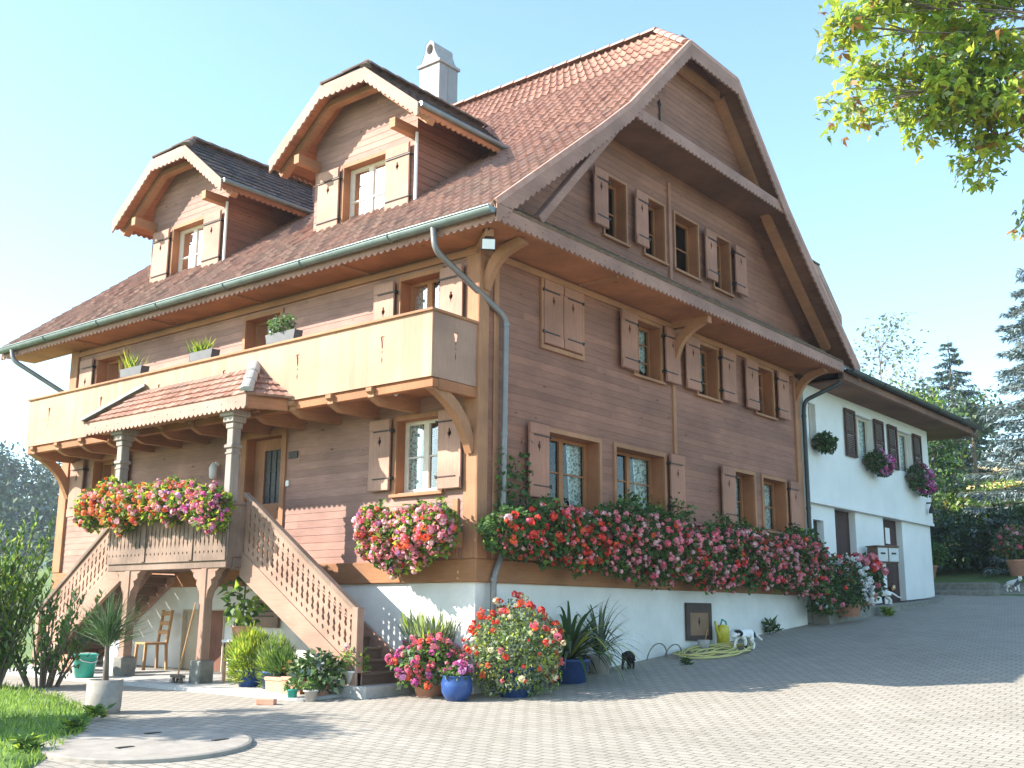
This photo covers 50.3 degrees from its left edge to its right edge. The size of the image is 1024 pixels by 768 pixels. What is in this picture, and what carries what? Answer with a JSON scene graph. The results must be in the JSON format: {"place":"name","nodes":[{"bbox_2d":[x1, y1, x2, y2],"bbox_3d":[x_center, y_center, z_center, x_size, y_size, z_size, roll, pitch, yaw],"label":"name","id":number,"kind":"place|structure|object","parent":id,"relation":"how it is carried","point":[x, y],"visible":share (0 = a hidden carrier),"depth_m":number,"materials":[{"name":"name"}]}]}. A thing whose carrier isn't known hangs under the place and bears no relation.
{"place":"outdoors","nodes":[
{"label":"outdoors","id":0,"kind":"place"},
{"bbox_2d":[0,492,56,549],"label":"hill","id":1,"kind":"structure","parent":0,"point":[3,511],"depth_m":151.03,"materials":[{"name":"green plant"}]},
{"bbox_2d":[0,440,61,571],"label":"distant forest","id":2,"kind":"object","parent":1,"relation":"on","point":[47,496],"visible":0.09,"depth_m":136.44,"materials":[{"name":"green plant"}]},
{"bbox_2d":[0,680,91,767],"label":"lawn","id":3,"kind":"structure","parent":0,"point":[6,762],"depth_m":12.51,"materials":[{"name":"plant"}]},
{"bbox_2d":[6,732,46,752],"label":"weed","id":4,"kind":"object","parent":3,"relation":"on","point":[25,741],"visible":0.95,"depth_m":10.48,"materials":[{"name":"green plant"}]},
{"bbox_2d":[0,510,55,686],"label":"leafy shrub","id":5,"kind":"object","parent":3,"relation":"on","point":[12,578],"visible":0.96,"depth_m":16.96,"materials":[{"name":"green plant"}]},
{"bbox_2d":[56,714,90,732],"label":"weed","id":6,"kind":"object","parent":3,"relation":"on","point":[75,723],"visible":0.98,"depth_m":11.80,"materials":[{"name":"green plant"}]},
{"bbox_2d":[59,654,72,670],"bbox_3d":[-7.900,5.016,19.625,0.520,0.280,0.312,-6,-14,28],"label":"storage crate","id":7,"kind":"object","parent":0,"point":[65,655],"visible":0.09,"depth_m":19.53,"materials":[{"name":"plastic"}]},
{"bbox_2d":[102,639,119,673],"bbox_3d":[-6.925,4.794,19.145,0.553,0.600,0.429,-3,-13,17],"label":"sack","id":8,"kind":"object","parent":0,"point":[114,652],"visible":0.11,"depth_m":18.97,"materials":[{"name":"white fabric"}]},
{"bbox_2d":[6,662,340,701],"bbox_3d":[-5.629,4.920,18.051,8.400,0.307,2.200,-9,-15,38],"label":"concrete pad","id":9,"kind":"object","parent":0,"point":[153,677],"visible":0.3,"depth_m":17.16,"materials":[{"name":"grey concrete"}]},
{"bbox_2d":[73,653,98,677],"bbox_3d":[-7.180,4.733,18.315,0.433,0.380,0.430,-9,-15,38],"label":"plastic tub","id":10,"kind":"object","parent":9,"relation":"on","point":[87,667],"visible":0.78,"depth_m":18.17,"materials":[{"name":"plastic"}]},
{"bbox_2d":[134,610,173,669],"bbox_3d":[-6.482,4.622,19.708,0.523,1.054,0.463,11,-16,-40],"label":"wooden chair","id":11,"kind":"object","parent":9,"relation":"on","point":[162,623],"visible":0.98,"depth_m":19.68,"materials":[{"name":"brown wood"}]},
{"bbox_2d":[170,602,196,682],"bbox_3d":[-5.242,4.110,17.353,0.345,1.253,0.194,-9,-15,38],"label":"broom","id":12,"kind":"object","parent":9,"relation":"on","point":[176,677],"visible":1,"depth_m":17.25,"materials":[{"name":"brown wood"}]},
{"bbox_2d":[222,640,254,682],"bbox_3d":[-4.332,4.434,17.354,0.440,0.700,0.440,-9,-15,38],"label":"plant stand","id":13,"kind":"object","parent":9,"relation":"on","point":[224,662],"visible":0.18,"depth_m":17.30,"materials":[{"name":"white ceramic"}]},
{"bbox_2d":[217,576,270,635],"bbox_3d":[-4.336,3.557,17.552,0.798,1.114,0.792,-9,-15,38],"label":"potted plant","id":14,"kind":"object","parent":13,"relation":"on","point":[247,618],"visible":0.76,"depth_m":17.44,"materials":[{"name":"green plant"}]},
{"bbox_2d":[219,621,274,686],"bbox_3d":[-3.990,4.162,16.735,0.946,1.081,0.954,-9,-15,38],"label":"feathery bush","id":15,"kind":"object","parent":9,"relation":"on","point":[241,671],"visible":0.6,"depth_m":16.51,"materials":[{"name":"green plant"}]},
{"bbox_2d":[251,628,298,688],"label":"feathery bush","id":16,"kind":"object","parent":9,"relation":"on","point":[263,672],"visible":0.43,"depth_m":16.26,"materials":[{"name":"green plant"}]},
{"bbox_2d":[264,643,297,692],"bbox_3d":[-3.362,4.166,15.961,0.681,0.747,0.462,-9,-15,38],"label":"terracotta trough","id":17,"kind":"object","parent":9,"relation":"on","point":[272,683],"visible":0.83,"depth_m":15.88,"materials":[{"name":"plant"}]},
{"bbox_2d":[282,678,301,697],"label":"potted plant","id":18,"kind":"object","parent":9,"relation":"on","point":[292,693],"visible":0.94,"depth_m":15.04,"materials":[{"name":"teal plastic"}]},
{"bbox_2d":[280,658,311,694],"bbox_3d":[-3.086,4.202,15.660,0.530,0.569,0.392,-6,-14,28],"label":"terracotta trough","id":19,"kind":"object","parent":9,"relation":"on","point":[285,679],"visible":0.18,"depth_m":15.57,"materials":[{"name":"plant"}]},
{"bbox_2d":[287,647,347,695],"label":"potted plant","id":20,"kind":"object","parent":9,"relation":"on","point":[322,677],"visible":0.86,"depth_m":15.26,"materials":[{"name":"green plant"}]},
{"bbox_2d":[0,0,1023,509],"label":"sky","id":21,"kind":"structure","parent":0,"point":[91,90],"materials":[{"name":"blue"}]},
{"bbox_2d":[2,583,1023,767],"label":"paved driveway","id":22,"kind":"structure","parent":0,"point":[939,684],"depth_m":13.53,"materials":[{"name":"grey stone"}]},
{"bbox_2d":[0,586,107,688],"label":"leafy shrub","id":23,"kind":"object","parent":22,"relation":"on","point":[45,664],"visible":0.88,"depth_m":17.05,"materials":[{"name":"green plant"}]},
{"bbox_2d":[80,702,115,717],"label":"weed","id":24,"kind":"object","parent":22,"relation":"on","point":[97,710],"visible":0.97,"depth_m":12.96,"materials":[{"name":"green plant"}]},
{"bbox_2d":[57,587,156,714],"bbox_3d":[-5.134,3.349,13.890,1.301,1.650,1.360,-9,-15,38],"label":"potted palm","id":25,"kind":"object","parent":22,"relation":"on","point":[106,690],"visible":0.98,"depth_m":13.81,"materials":[{"name":"plant"}]},
{"bbox_2d":[38,727,251,763],"bbox_3d":[-3.688,3.648,11.027,2.060,0.141,2.060,-9,-15,38],"label":"concrete cover","id":26,"kind":"object","parent":22,"relation":"on","point":[146,745],"visible":0.98,"depth_m":10.79,"materials":[{"name":"grey concrete"}]},
{"bbox_2d":[256,698,276,704],"bbox_3d":[-3.284,4.248,14.566,0.250,0.075,0.120,-1,-12,9],"label":"loose brick","id":27,"kind":"object","parent":22,"relation":"on","point":[262,701],"visible":1,"depth_m":14.51,"materials":[{"name":"ceramic"}]},
{"bbox_2d":[301,677,319,701],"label":"potted plant","id":28,"kind":"object","parent":22,"relation":"on","point":[311,695],"visible":0.98,"depth_m":14.87,"materials":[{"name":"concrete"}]},
{"bbox_2d":[384,632,470,696],"bbox_3d":[-1.168,3.981,15.500,1.231,0.896,1.217,-9,-15,38],"label":"potted geranium","id":29,"kind":"object","parent":22,"relation":"on","point":[427,683],"visible":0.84,"depth_m":15.24,"materials":[{"name":"plant"}]},
{"bbox_2d":[395,605,464,673],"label":"potted grass","id":30,"kind":"object","parent":22,"relation":"on","point":[419,626],"depth_m":15.84,"materials":[{"name":"plant"}]},
{"bbox_2d":[439,659,475,701],"bbox_3d":[-0.769,4.055,14.929,0.512,0.561,0.482,-3,-12,14],"label":"blue pot","id":31,"kind":"object","parent":22,"relation":"on","point":[457,686],"visible":1,"depth_m":14.78,"materials":[{"name":"ceramic"}]},
{"bbox_2d":[461,590,565,697],"bbox_3d":[0.025,3.681,15.409,1.468,1.508,1.498,0,-12,0],"label":"flowering bush","id":32,"kind":"object","parent":22,"relation":"on","point":[514,677],"visible":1,"depth_m":15.14,"materials":[{"name":"green plant"}]},
{"bbox_2d":[520,600,641,685],"bbox_3d":[0.946,3.984,16.672,2.220,1.336,2.326,-9,-15,38],"label":"potted lily","id":33,"kind":"object","parent":22,"relation":"on","point":[573,668],"visible":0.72,"depth_m":16.44,"materials":[{"name":"green plant"}]},
{"bbox_2d":[577,598,649,673],"bbox_3d":[1.365,4.049,17.658,1.732,1.248,1.613,-9,-15,38],"label":"potted plant","id":34,"kind":"object","parent":22,"relation":"on","point":[600,666],"visible":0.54,"depth_m":17.57,"materials":[{"name":"green plant"}]},
{"bbox_2d":[622,651,635,669],"bbox_3d":[1.919,4.524,17.861,0.172,0.295,0.743,-4,-13,18],"label":"cat","id":35,"kind":"object","parent":22,"relation":"on","point":[630,657],"visible":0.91,"depth_m":17.70},
{"bbox_2d":[646,643,681,659],"bbox_3d":[2.726,4.734,19.313,0.072,0.291,1.202,-9,-15,38],"label":"wire hoop","id":36,"kind":"object","parent":22,"relation":"on","point":[666,655],"visible":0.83,"depth_m":19.29,"materials":[{"name":"metal"}]},
{"bbox_2d":[679,656,694,664],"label":"weed","id":37,"kind":"object","parent":22,"relation":"on","point":[684,660],"visible":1,"depth_m":18.29,"materials":[{"name":"green plant"}]},
{"bbox_2d":[697,629,709,650],"bbox_3d":[3.564,4.753,20.254,0.240,0.404,0.250,-9,-15,38],"label":"tub","id":38,"kind":"object","parent":22,"relation":"on","point":[705,643],"visible":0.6,"depth_m":20.14,"materials":[{"name":"metal"}]},
{"bbox_2d":[672,642,752,658],"bbox_3d":[3.686,4.822,19.746,1.166,0.240,2.292,-9,-15,38],"label":"garden hose","id":39,"kind":"object","parent":22,"relation":"on","point":[730,649],"visible":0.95,"depth_m":19.49,"materials":[{"name":"green rubber"}]},
{"bbox_2d":[714,619,729,642],"bbox_3d":[4.015,4.756,20.858,0.232,0.515,0.537,-9,-15,38],"label":"watering can","id":40,"kind":"object","parent":22,"relation":"on","point":[722,633],"visible":0.8,"depth_m":20.77,"materials":[{"name":"yellow plastic"}]},
{"bbox_2d":[731,629,762,648],"bbox_3d":[4.345,4.711,20.121,0.929,0.369,0.215,11,-16,-42],"label":"cat","id":41,"kind":"object","parent":22,"relation":"on","point":[748,634],"visible":0.97,"depth_m":19.97},
{"bbox_2d":[761,616,783,633],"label":"weed","id":42,"kind":"object","parent":22,"relation":"on","point":[772,626],"visible":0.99,"depth_m":22.64,"materials":[{"name":"green plant"}]},
{"bbox_2d":[807,597,942,624],"bbox_3d":[9.771,5.841,27.808,0.875,0.978,9.114,-9,-15,38],"label":"raised bed edging","id":43,"kind":"object","parent":22,"relation":"on","point":[871,611],"visible":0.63,"depth_m":25.96,"materials":[{"name":"concrete"}]},
{"bbox_2d":[824,553,875,616],"bbox_3d":[7.619,4.540,24.685,1.248,1.437,1.280,0,-12,1],"label":"white flower bush","id":44,"kind":"object","parent":43,"relation":"on","point":[860,589],"visible":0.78,"depth_m":24.47,"materials":[{"name":"green plant"}]},
{"bbox_2d":[842,552,888,605],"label":"potted geranium","id":45,"kind":"object","parent":43,"relation":"on","point":[877,571],"visible":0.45,"depth_m":26.17,"materials":[{"name":"plant"}]},
{"bbox_2d":[865,545,899,603],"bbox_3d":[9.402,4.822,27.515,0.740,1.450,0.440,5,-13,-21],"label":"mailbox stand","id":46,"kind":"object","parent":43,"relation":"on","point":[886,554],"visible":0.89,"depth_m":27.44,"materials":[{"name":"grey metal"}]},
{"bbox_2d":[874,590,901,603],"bbox_3d":[9.089,5.150,26.652,0.853,0.464,0.205,0,-12,4],"label":"cat","id":47,"kind":"object","parent":43,"relation":"on","point":[886,594],"visible":0.59,"depth_m":26.58},
{"bbox_2d":[881,583,895,603],"bbox_3d":[9.148,5.120,27.009,0.724,0.661,0.215,-1,-12,9],"label":"cat","id":48,"kind":"object","parent":43,"relation":"on","point":[892,587],"visible":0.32,"depth_m":26.94},
{"bbox_2d":[879,606,896,615],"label":"weed","id":49,"kind":"object","parent":22,"relation":"on","point":[887,611],"visible":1,"depth_m":25.92,"materials":[{"name":"green plant"}]},
{"bbox_2d":[934,590,1002,595],"bbox_3d":[12.848,6.350,32.167,2.950,0.500,0.820,-9,-15,38],"label":"stone step","id":50,"kind":"object","parent":22,"relation":"on","point":[973,592],"visible":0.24,"depth_m":31.42,"materials":[{"name":"grey stone"}]},
{"bbox_2d":[988,522,1023,576],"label":"potted shrub","id":51,"kind":"object","parent":22,"relation":"on","point":[1010,550],"visible":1,"depth_m":32.21,"materials":[{"name":"green plant"}]},
{"bbox_2d":[1003,576,1021,591],"bbox_3d":[14.473,5.784,31.527,0.196,0.444,0.816,4,-12,-16],"label":"cat","id":52,"kind":"object","parent":22,"relation":"on","point":[1015,582],"visible":1,"depth_m":31.34},
{"bbox_2d":[3,488,1023,668],"bbox_3d":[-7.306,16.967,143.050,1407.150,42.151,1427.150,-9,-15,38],"label":"ground","id":53,"kind":"structure","parent":0,"point":[953,576],"depth_m":34.90,"materials":[{"name":"green plant"}]},
{"bbox_2d":[0,27,860,698],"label":"wooden house","id":54,"kind":"structure","parent":53,"relation":"on","point":[588,281],"depth_m":19.75,"materials":[{"name":"wood"}]},
{"bbox_2d":[90,455,114,520],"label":"window","id":55,"kind":"structure","parent":54,"relation":"in","point":[100,469],"depth_m":22.79,"materials":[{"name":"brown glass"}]},
{"bbox_2d":[94,349,128,383],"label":"window","id":56,"kind":"structure","parent":54,"relation":"in","point":[107,366],"depth_m":23.35,"materials":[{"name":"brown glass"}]},
{"bbox_2d":[117,349,149,377],"bbox_3d":[-7.216,-0.428,20.720,0.871,0.612,0.489,-4,-13,21],"label":"rail planter","id":57,"kind":"object","parent":54,"relation":"on","point":[135,369],"visible":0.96,"depth_m":20.63,"materials":[{"name":"grey plant"}]},
{"bbox_2d":[72,474,237,537],"bbox_3d":[-6.134,2.024,18.402,4.350,1.213,0.864,-9,-15,38],"label":"flower box","id":58,"kind":"object","parent":54,"relation":"attached to","point":[110,502],"visible":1,"depth_m":18.06,"materials":[{"name":"pink plant"}]},
{"bbox_2d":[185,338,219,361],"bbox_3d":[-5.533,-0.622,19.415,0.893,0.472,0.390,-9,-15,38],"label":"rail planter","id":59,"kind":"object","parent":54,"relation":"on","point":[203,351],"visible":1,"depth_m":19.29,"materials":[{"name":"grey plant"}]},
{"bbox_2d":[179,609,225,671],"bbox_3d":[-5.495,4.766,19.680,1.250,1.360,0.300,-9,-15,38],"label":"cellar door","id":60,"kind":"structure","parent":54,"relation":"in","point":[217,621],"depth_m":19.80,"materials":[{"name":"brown wood"}]},
{"bbox_2d":[242,308,283,349],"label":"window","id":61,"kind":"structure","parent":54,"relation":"in","point":[255,328],"depth_m":20.29,"materials":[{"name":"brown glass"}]},
{"bbox_2d":[265,313,302,344],"bbox_3d":[-3.793,-0.934,18.011,0.779,0.522,0.442,-9,-15,38],"label":"rail planter","id":62,"kind":"object","parent":54,"relation":"on","point":[278,335],"visible":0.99,"depth_m":17.95,"materials":[{"name":"green plant"}]},
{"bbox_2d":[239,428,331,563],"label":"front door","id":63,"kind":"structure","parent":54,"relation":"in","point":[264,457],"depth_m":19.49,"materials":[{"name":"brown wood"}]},
{"bbox_2d":[335,643,371,685],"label":"potted flower","id":64,"kind":"object","parent":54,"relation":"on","point":[350,674],"visible":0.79,"depth_m":15.43,"materials":[{"name":"green plant"}]},
{"bbox_2d":[351,496,462,580],"bbox_3d":[-1.582,2.292,16.204,2.041,1.264,0.887,-9,-15,38],"label":"flower box","id":65,"kind":"object","parent":54,"relation":"attached to","point":[392,544],"visible":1,"depth_m":15.94,"materials":[{"name":"pink plant"}]},
{"bbox_2d":[388,410,443,497],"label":"window","id":66,"kind":"structure","parent":54,"relation":"in","point":[415,436],"depth_m":17.31,"materials":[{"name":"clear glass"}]},
{"bbox_2d":[397,266,444,314],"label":"window","id":67,"kind":"structure","parent":54,"relation":"in","point":[421,290],"depth_m":17.82,"materials":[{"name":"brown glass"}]},
{"bbox_2d":[550,428,602,514],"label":"window","id":68,"kind":"structure","parent":54,"relation":"in","point":[575,464],"depth_m":18.71,"materials":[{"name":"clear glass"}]},
{"bbox_2d":[553,174,630,247],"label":"window","id":69,"kind":"structure","parent":54,"relation":"in","point":[617,232],"depth_m":20.48,"materials":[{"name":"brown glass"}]},
{"bbox_2d":[613,442,669,515],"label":"window","id":70,"kind":"structure","parent":54,"relation":"in","point":[636,469],"depth_m":20.34,"materials":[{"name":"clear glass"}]},
{"bbox_2d":[632,316,665,385],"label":"window","id":71,"kind":"structure","parent":54,"relation":"in","point":[650,342],"depth_m":20.82,"materials":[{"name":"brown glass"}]},
{"bbox_2d":[642,196,668,266],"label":"window","id":72,"kind":"structure","parent":54,"relation":"in","point":[657,251],"depth_m":21.53,"materials":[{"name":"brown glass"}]},
{"bbox_2d":[471,439,857,616],"bbox_3d":[3.482,2.898,20.083,1.137,2.741,12.401,-9,-15,38],"label":"flower box","id":73,"kind":"object","parent":54,"relation":"attached to","point":[692,553],"visible":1,"depth_m":18.70,"materials":[{"name":"red plant"}]},
{"bbox_2d":[672,210,702,282],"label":"window","id":74,"kind":"structure","parent":54,"relation":"in","point":[686,251],"depth_m":22.54,"materials":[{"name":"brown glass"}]},
{"bbox_2d":[695,341,722,402],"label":"window","id":75,"kind":"structure","parent":54,"relation":"in","point":[709,354],"depth_m":22.54,"materials":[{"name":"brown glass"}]},
{"bbox_2d":[712,234,734,297],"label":"window","id":76,"kind":"structure","parent":54,"relation":"in","point":[724,285],"depth_m":23.60,"materials":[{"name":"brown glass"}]},
{"bbox_2d":[733,467,759,530],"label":"window","id":77,"kind":"structure","parent":54,"relation":"in","point":[746,493],"depth_m":23.18,"materials":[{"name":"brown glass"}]},
{"bbox_2d":[754,364,777,420],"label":"window","id":78,"kind":"structure","parent":54,"relation":"in","point":[766,375],"depth_m":24.50,"materials":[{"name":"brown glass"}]},
{"bbox_2d":[760,474,788,534],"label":"window","id":79,"kind":"structure","parent":54,"relation":"in","point":[774,492],"depth_m":24.32,"materials":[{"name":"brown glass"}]},
{"bbox_2d":[800,259,983,622],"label":"white house wing","id":80,"kind":"structure","parent":53,"relation":"on","point":[857,506],"depth_m":28.66,"materials":[{"name":"white paint"}]},
{"bbox_2d":[808,405,810,438],"bbox_3d":[7.041,0.913,26.117,0.050,0.880,0.430,-9,-15,38],"label":"window","id":81,"kind":"structure","parent":80,"relation":"in","point":[808,405],"depth_m":26.25,"materials":[{"name":"white glass"}]},
{"bbox_2d":[811,430,838,454],"bbox_3d":[7.406,1.384,25.783,0.672,0.617,0.756,-3,-12,16],"label":"window box","id":82,"kind":"object","parent":80,"relation":"attached to","point":[822,442],"visible":1,"depth_m":25.65,"materials":[{"name":"plant"}]},
{"bbox_2d":[834,510,850,603],"bbox_3d":[8.134,4.487,26.983,0.040,2.700,1.300,-9,-15,38],"label":"door","id":83,"kind":"structure","parent":80,"relation":"in","point":[841,518],"depth_m":27.27,"materials":[{"name":"brown wood"}]},
{"bbox_2d":[856,417,867,458],"bbox_3d":[8.720,1.496,28.869,0.950,1.180,1.340,-9,-15,38],"label":"window","id":84,"kind":"structure","parent":80,"relation":"in","point":[861,425],"depth_m":29.02,"materials":[{"name":"white glass"}]},
{"bbox_2d":[862,447,896,477],"bbox_3d":[9.527,2.024,28.367,0.743,0.790,1.429,-9,-15,38],"label":"window box","id":85,"kind":"object","parent":80,"relation":"attached to","point":[881,463],"visible":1,"depth_m":28.18,"materials":[{"name":"plant"}]},
{"bbox_2d":[883,519,900,601],"bbox_3d":[10.193,5.031,29.491,0.040,2.700,1.420,-9,-15,38],"label":"door","id":86,"kind":"structure","parent":80,"relation":"in","point":[893,575],"depth_m":29.76,"materials":[{"name":"brown wood"}]},
{"bbox_2d":[897,432,907,471],"bbox_3d":[10.604,1.994,31.163,0.950,1.180,1.320,-9,-15,38],"label":"window","id":87,"kind":"structure","parent":80,"relation":"in","point":[902,446],"depth_m":31.34,"materials":[{"name":"white glass"}]},
{"bbox_2d":[905,461,937,497],"bbox_3d":[11.561,2.681,30.742,0.734,1.037,1.476,-9,-15,38],"label":"window box","id":88,"kind":"object","parent":80,"relation":"attached to","point":[921,482],"visible":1,"depth_m":30.60,"materials":[{"name":"plant"}]},
{"bbox_2d":[850,303,952,409],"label":"birch tree","id":89,"kind":"object","parent":53,"relation":"on","point":[896,325],"visible":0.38,"depth_m":62.10,"materials":[{"name":"green plant"}]},
{"bbox_2d":[812,0,1023,241],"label":"maple tree","id":90,"kind":"object","parent":53,"relation":"on","point":[979,95],"visible":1,"depth_m":14.58,"materials":[{"name":"green plant"}]},
{"bbox_2d":[895,375,946,408],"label":"leafy tree","id":91,"kind":"object","parent":53,"relation":"on","point":[921,389],"visible":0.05,"depth_m":73.18,"materials":[{"name":"green plant"}]},
{"bbox_2d":[890,380,967,480],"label":"leafy tree","id":92,"kind":"object","parent":53,"relation":"on","point":[961,452],"visible":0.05,"depth_m":51.90,"materials":[{"name":"green plant"}]},
{"bbox_2d":[927,441,954,496],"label":"leafy tree","id":93,"kind":"object","parent":53,"relation":"on","point":[945,467],"visible":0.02,"depth_m":54.83,"materials":[{"name":"green plant"}]},
{"bbox_2d":[927,437,981,523],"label":"leafy tree","id":94,"kind":"object","parent":53,"relation":"on","point":[933,454],"visible":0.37,"depth_m":44.39,"materials":[{"name":"green plant"}]},
{"bbox_2d":[932,485,990,540],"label":"garden shrub","id":95,"kind":"object","parent":53,"relation":"on","point":[957,505],"visible":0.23,"depth_m":43.60,"materials":[{"name":"green plant"}]},
{"bbox_2d":[930,508,994,573],"bbox_3d":[14.656,5.241,36.069,2.762,2.374,2.816,0,-12,0],"label":"hedge shrub","id":96,"kind":"object","parent":53,"relation":"on","point":[943,532],"visible":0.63,"depth_m":35.48,"materials":[{"name":"green plant"}]},
{"bbox_2d":[934,582,1000,589],"bbox_3d":[13.253,6.263,32.903,2.700,0.500,0.820,-9,-15,38],"label":"stone step","id":97,"kind":"object","parent":53,"relation":"on","point":[971,586],"visible":0.24,"depth_m":32.25,"materials":[{"name":"grey stone"}]},
{"bbox_2d":[931,538,949,577],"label":"potted shrub","id":98,"kind":"object","parent":97,"relation":"on","point":[935,549],"visible":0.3,"depth_m":33.04,"materials":[{"name":"green plant"}]},
{"bbox_2d":[944,410,998,483],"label":"leafy tree","id":99,"kind":"object","parent":53,"relation":"on","point":[979,448],"visible":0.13,"depth_m":67.37,"materials":[{"name":"green plant"}]},
{"bbox_2d":[943,384,1008,494],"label":"leafy tree","id":100,"kind":"object","parent":53,"relation":"on","point":[966,408],"visible":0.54,"depth_m":56.30,"materials":[{"name":"green plant"}]},
{"bbox_2d":[953,480,1008,525],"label":"garden shrub","id":101,"kind":"object","parent":53,"relation":"on","point":[983,489],"visible":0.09,"depth_m":45.14,"materials":[{"name":"green plant"}]},
{"bbox_2d":[949,268,1023,576],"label":"spruce tree","id":102,"kind":"object","parent":53,"relation":"on","point":[1015,450],"visible":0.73,"depth_m":36.77,"materials":[{"name":"green plant"}]},
{"bbox_2d":[965,500,1023,574],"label":"hedge shrub","id":103,"kind":"object","parent":53,"relation":"on","point":[1018,512],"visible":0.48,"depth_m":35.00,"materials":[{"name":"green plant"}]},
{"bbox_2d":[977,471,1023,505],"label":"garden shrub","id":104,"kind":"object","parent":53,"relation":"on","point":[999,486],"visible":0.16,"depth_m":49.02,"materials":[{"name":"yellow plant"}]},
{"bbox_2d":[989,483,1022,507],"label":"garden shrub","id":105,"kind":"object","parent":53,"relation":"on","point":[1007,502],"visible":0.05,"depth_m":44.91,"materials":[{"name":"green plant"}]},
{"bbox_2d":[953,462,1023,488],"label":"field","id":106,"kind":"structure","parent":0,"point":[995,469],"depth_m":68.26,"materials":[{"name":"green plant"}]},
{"bbox_2d":[929,336,1003,485],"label":"spruce tree","id":107,"kind":"object","parent":106,"relation":"on","point":[957,376],"visible":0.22,"depth_m":70.71,"materials":[{"name":"green plant"}]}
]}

